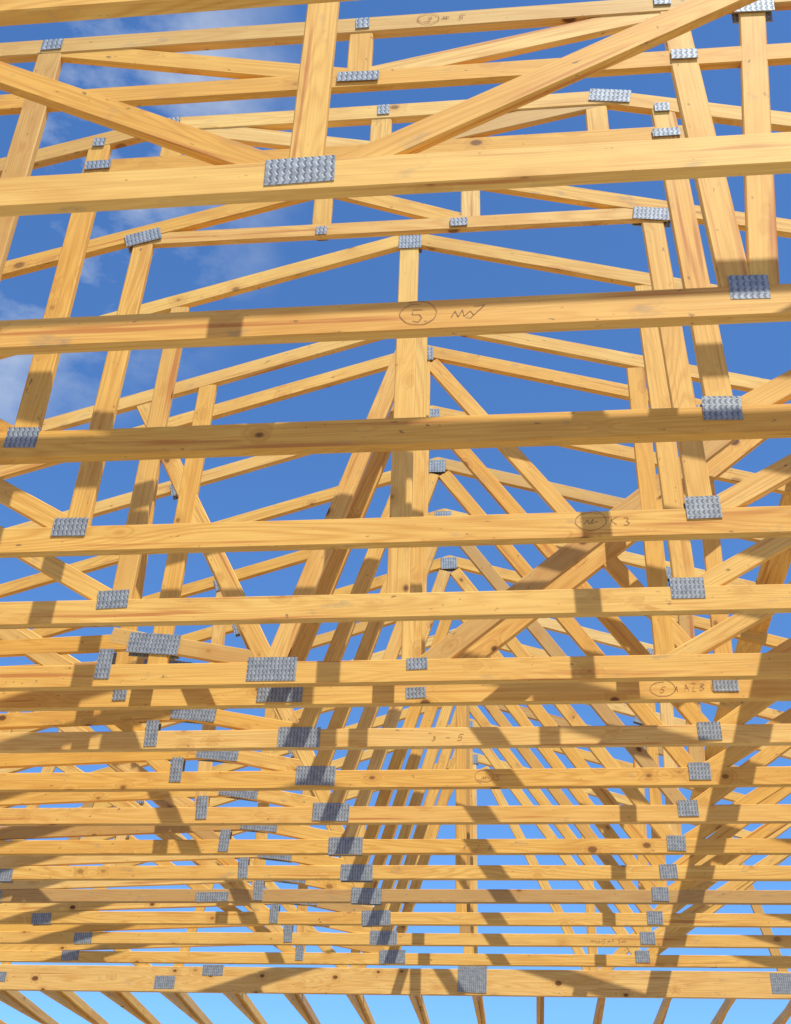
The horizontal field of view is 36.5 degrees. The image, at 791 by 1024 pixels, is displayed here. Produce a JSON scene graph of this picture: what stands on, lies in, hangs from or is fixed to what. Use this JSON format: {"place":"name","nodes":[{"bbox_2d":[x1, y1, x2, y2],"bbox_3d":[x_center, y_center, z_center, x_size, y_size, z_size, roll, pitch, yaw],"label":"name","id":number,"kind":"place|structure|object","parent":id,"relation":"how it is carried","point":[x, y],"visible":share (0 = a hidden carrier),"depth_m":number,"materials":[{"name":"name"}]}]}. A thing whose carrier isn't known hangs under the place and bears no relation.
{"place":"outdoors","nodes":[
{"label":"outdoors","id":0,"kind":"place"},
{"bbox_2d":[0,0,790,1023],"label":"sky","id":1,"kind":"structure","parent":0,"point":[760,350],"materials":[{"name":"blue"}]},
{"bbox_3d":[0.070,4.842,4.474,13.650,0.200,16.350,-2,-33,6],"label":"concrete slab","id":2,"kind":"object","parent":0,"visible":0},
{"bbox_3d":[-6.557,3.314,6.279,0.140,3.935,16.013,-2,-33,6],"label":"stud wall","id":3,"kind":"object","parent":2,"relation":"on","visible":0},
{"bbox_2d":[0,88,790,464],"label":"roof truss","id":4,"kind":"object","parent":3,"relation":"on","point":[760,412],"visible":0.71,"depth_m":4.29,"materials":[{"name":"brown wood"}]},
{"bbox_2d":[0,0,790,216],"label":"roof truss","id":5,"kind":"object","parent":3,"relation":"on","point":[394,163],"visible":0.98,"depth_m":3.26,"materials":[{"name":"brown wood"}]},
{"bbox_2d":[0,186,790,557],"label":"roof truss","id":6,"kind":"object","parent":3,"relation":"on","point":[706,514],"visible":0.79,"depth_m":4.81,"materials":[{"name":"brown wood"}]},
{"bbox_2d":[0,234,790,628],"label":"roof truss","id":7,"kind":"object","parent":3,"relation":"on","point":[688,592],"visible":0.74,"depth_m":5.30,"materials":[{"name":"brown wood"}]},
{"bbox_2d":[0,345,790,711],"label":"roof truss","id":8,"kind":"object","parent":3,"relation":"on","point":[580,573],"visible":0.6,"depth_m":6.11,"materials":[{"name":"brown wood"}]},
{"bbox_2d":[0,457,790,791],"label":"roof truss","id":9,"kind":"object","parent":3,"relation":"on","point":[312,771],"visible":0.59,"depth_m":7.03,"materials":[{"name":"brown wood"}]},
{"bbox_2d":[0,405,790,752],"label":"roof truss","id":10,"kind":"object","parent":3,"relation":"on","point":[306,733],"visible":0.67,"depth_m":6.55,"materials":[{"name":"brown wood"}]},
{"bbox_2d":[690,494,790,799],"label":"longitudinal brace","id":11,"kind":"object","parent":10,"relation":"on","point":[774,570],"visible":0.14,"depth_m":8.10,"materials":[{"name":"brown wood"}]},
{"bbox_2d":[0,508,790,825],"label":"roof truss","id":12,"kind":"object","parent":3,"relation":"on","point":[328,808],"visible":0.61,"depth_m":7.55,"materials":[{"name":"brown wood"}]},
{"bbox_2d":[0,753,790,999],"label":"roof truss","id":13,"kind":"object","parent":3,"relation":"on","point":[601,982],"visible":0.45,"depth_m":11.34,"materials":[{"name":"brown wood"}]},
{"bbox_2d":[0,555,790,855],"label":"roof truss","id":14,"kind":"object","parent":3,"relation":"on","point":[672,840],"visible":0.52,"depth_m":8.11,"materials":[{"name":"brown wood"}]},
{"bbox_2d":[0,618,790,882],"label":"roof truss","id":15,"kind":"object","parent":3,"relation":"on","point":[313,867],"visible":0.38,"depth_m":8.60,"materials":[{"name":"brown wood"}]},
{"bbox_2d":[0,629,790,905],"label":"roof truss","id":16,"kind":"object","parent":3,"relation":"on","point":[361,893],"visible":0.45,"depth_m":9.10,"materials":[{"name":"brown wood"}]},
{"bbox_2d":[0,703,790,927],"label":"roof truss","id":17,"kind":"object","parent":3,"relation":"on","point":[41,914],"visible":0.48,"depth_m":9.63,"materials":[{"name":"brown wood"}]},
{"bbox_2d":[0,705,790,948],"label":"roof truss","id":18,"kind":"object","parent":3,"relation":"on","point":[646,937],"visible":0.44,"depth_m":10.16,"materials":[{"name":"brown wood"}]},
{"bbox_2d":[0,719,790,968],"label":"roof truss","id":19,"kind":"object","parent":3,"relation":"on","point":[287,955],"visible":0.46,"depth_m":10.70,"materials":[{"name":"brown wood"}]},
{"bbox_3d":[0.733,4.426,11.295,13.600,0.229,0.038,-2,-33,6],"label":"girder ply","id":20,"kind":"object","parent":3,"relation":"on","visible":0},
{"bbox_2d":[0,991,58,1023],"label":"jack joist","id":21,"kind":"object","parent":20,"relation":"attached to","point":[20,1002],"visible":0.91,"depth_m":12.77,"materials":[{"name":"brown wood"}]},
{"bbox_2d":[40,991,108,1023],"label":"jack joist","id":22,"kind":"object","parent":20,"relation":"attached to","point":[72,1001],"visible":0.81,"depth_m":12.63,"materials":[{"name":"brown wood"}]},
{"bbox_2d":[101,992,160,1023],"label":"jack joist","id":23,"kind":"object","parent":20,"relation":"attached to","point":[129,1002],"visible":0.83,"depth_m":12.56,"materials":[{"name":"brown wood"}]},
{"bbox_2d":[160,992,212,1023],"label":"jack joist","id":24,"kind":"object","parent":20,"relation":"attached to","point":[185,1003],"visible":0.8,"depth_m":12.51,"materials":[{"name":"brown wood"}]},
{"bbox_2d":[223,993,267,1023],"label":"jack joist","id":25,"kind":"object","parent":20,"relation":"attached to","point":[244,1005],"visible":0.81,"depth_m":12.42,"materials":[{"name":"brown wood"}]},
{"bbox_2d":[284,994,320,1023],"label":"jack joist","id":26,"kind":"object","parent":20,"relation":"attached to","point":[301,1005],"visible":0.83,"depth_m":12.35,"materials":[{"name":"brown wood"}]},
{"bbox_2d":[347,995,375,1023],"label":"jack joist","id":27,"kind":"object","parent":20,"relation":"attached to","point":[360,1005],"visible":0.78,"depth_m":12.29,"materials":[{"name":"brown wood"}]},
{"bbox_2d":[408,995,429,1023],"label":"jack joist","id":28,"kind":"object","parent":20,"relation":"attached to","point":[418,1004],"visible":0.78,"depth_m":12.21,"materials":[{"name":"brown wood"}]},
{"bbox_2d":[472,996,486,1023],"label":"jack joist","id":29,"kind":"object","parent":20,"relation":"attached to","point":[480,1011],"visible":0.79,"depth_m":12.11,"materials":[{"name":"brown wood"}]},
{"bbox_2d":[536,997,543,1023],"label":"jack joist","id":30,"kind":"object","parent":20,"relation":"attached to","point":[539,1010],"visible":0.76,"depth_m":12.04,"materials":[{"name":"brown wood"}]},
{"bbox_2d":[593,998,605,1023],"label":"jack joist","id":31,"kind":"object","parent":20,"relation":"attached to","point":[599,1011],"visible":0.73,"depth_m":11.98,"materials":[{"name":"brown wood"}]},
{"bbox_2d":[653,998,671,1023],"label":"jack joist","id":32,"kind":"object","parent":20,"relation":"attached to","point":[660,1017],"visible":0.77,"depth_m":11.92,"materials":[{"name":"brown wood"}]},
{"bbox_2d":[710,999,735,1023],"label":"jack joist","id":33,"kind":"object","parent":20,"relation":"attached to","point":[722,1012],"visible":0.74,"depth_m":11.84,"materials":[{"name":"brown wood"}]},
{"bbox_2d":[772,1000,790,1023],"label":"jack joist","id":34,"kind":"object","parent":20,"relation":"attached to","point":[784,1016],"visible":1,"depth_m":11.94,"materials":[{"name":"brown wood"}]},
{"bbox_3d":[6.822,2.922,4.954,0.140,3.935,16.013,-2,-33,6],"label":"stud wall","id":35,"kind":"object","parent":2,"relation":"on","visible":0},
{"bbox_2d":[0,0,355,25],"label":"roof truss","id":36,"kind":"object","parent":35,"relation":"on","point":[18,12],"visible":1,"depth_m":2.76,"materials":[{"name":"brown wood"}]},
{"bbox_2d":[0,0,790,355],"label":"roof truss","id":37,"kind":"object","parent":35,"relation":"on","point":[750,288],"visible":0.93,"depth_m":4.11,"materials":[{"name":"brown wood"}]},
{"bbox_2d":[0,333,790,691],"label":"roof truss","id":38,"kind":"object","parent":35,"relation":"on","point":[260,663],"visible":0.65,"depth_m":5.88,"materials":[{"name":"brown wood"}]}
]}

